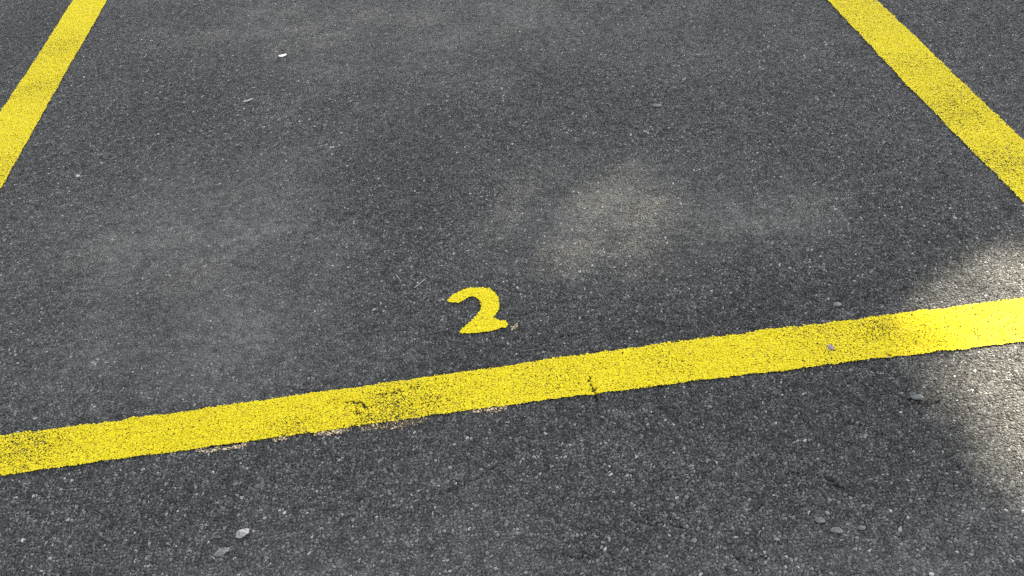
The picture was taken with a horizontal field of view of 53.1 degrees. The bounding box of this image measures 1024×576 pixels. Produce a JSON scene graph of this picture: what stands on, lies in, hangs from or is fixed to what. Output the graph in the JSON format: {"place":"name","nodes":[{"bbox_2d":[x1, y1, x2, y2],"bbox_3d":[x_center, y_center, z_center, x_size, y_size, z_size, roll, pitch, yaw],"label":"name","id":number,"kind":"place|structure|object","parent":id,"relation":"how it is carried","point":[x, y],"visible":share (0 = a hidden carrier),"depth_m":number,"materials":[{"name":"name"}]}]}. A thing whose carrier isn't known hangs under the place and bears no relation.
{"place":"outdoors","nodes":[
{"label":"outdoors","id":0,"kind":"place"},
{"bbox_2d":[0,0,1023,575],"bbox_3d":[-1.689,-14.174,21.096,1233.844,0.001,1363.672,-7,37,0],"label":"ground","id":1,"kind":"structure","parent":0,"point":[514,130],"depth_m":2.28,"materials":[{"name":"grey asphalt"}]},
{"bbox_2d":[0,0,106,187],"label":"painted line","id":2,"kind":"object","parent":1,"relation":"on","point":[87,16],"visible":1,"depth_m":3.36,"materials":[{"name":"yellow paint"}]},
{"bbox_2d":[214,547,229,556],"bbox_3d":[-0.490,0.445,1.729,0.029,0.005,0.016,-25,41,-23],"label":"flat stone","id":3,"kind":"object","parent":1,"relation":"on","point":[220,552],"visible":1,"depth_m":1.73,"materials":[{"name":"grey stone"}]},
{"bbox_2d":[236,528,248,537],"bbox_3d":[-0.460,0.418,1.748,0.026,0.013,0.014,-22,63,-28],"label":"stone chip","id":4,"kind":"object","parent":1,"relation":"on","point":[240,533],"visible":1,"depth_m":1.74,"materials":[{"name":"grey stone"}]},
{"bbox_2d":[447,287,517,333],"bbox_3d":[-0.067,0.049,2.184,0.126,0.001,0.183,-14,38,-9],"label":"painted number","id":5,"kind":"object","parent":1,"relation":"on","point":[483,320],"visible":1,"depth_m":2.18,"materials":[{"name":"yellow paint"}]},
{"bbox_2d":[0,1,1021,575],"bbox_3d":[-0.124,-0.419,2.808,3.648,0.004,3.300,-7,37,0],"label":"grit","id":6,"kind":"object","parent":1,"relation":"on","point":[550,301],"visible":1,"depth_m":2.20,"materials":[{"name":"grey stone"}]},
{"bbox_2d":[0,298,1023,474],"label":"painted line","id":7,"kind":"object","parent":1,"relation":"on","point":[704,363],"visible":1,"depth_m":1.99,"materials":[{"name":"yellow paint"}]},
{"bbox_2d":[827,344,833,350],"bbox_3d":[0.620,0.116,1.992,0.014,0.006,0.016,-14,38,-9],"label":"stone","id":8,"kind":"object","parent":7,"relation":"on","point":[830,347],"visible":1,"depth_m":1.99,"materials":[{"name":"grey stone"}]},
{"bbox_2d":[815,517,824,522],"bbox_3d":[0.501,0.378,1.666,0.016,0.007,0.011,-11,37,-5],"label":"flat stone","id":9,"kind":"object","parent":1,"relation":"on","point":[819,520],"visible":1,"depth_m":1.66,"materials":[{"name":"grey stone"}]},
{"bbox_2d":[830,527,842,533],"bbox_3d":[0.522,0.390,1.647,0.020,0.006,0.012,0,38,9],"label":"flat stone","id":10,"kind":"object","parent":1,"relation":"on","point":[838,530],"visible":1,"depth_m":1.65,"materials":[{"name":"grey stone"}]},
{"bbox_2d":[858,525,865,529],"bbox_3d":[0.563,0.385,1.647,0.013,0.007,0.009,-14,38,-9],"label":"flat stone","id":11,"kind":"object","parent":1,"relation":"on","point":[860,527],"visible":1,"depth_m":1.64,"materials":[{"name":"grey stone"}]},
{"bbox_2d":[910,394,923,399],"bbox_3d":[0.736,0.197,1.861,0.024,0.011,0.013,6,39,16],"label":"stone chip","id":12,"kind":"object","parent":1,"relation":"on","point":[918,397],"visible":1,"depth_m":1.86,"materials":[{"name":"grey stone"}]},
{"bbox_2d":[828,0,1023,202],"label":"painted line","id":13,"kind":"object","parent":1,"relation":"on","point":[921,82],"visible":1,"depth_m":2.77,"materials":[{"name":"yellow paint"}]}
]}

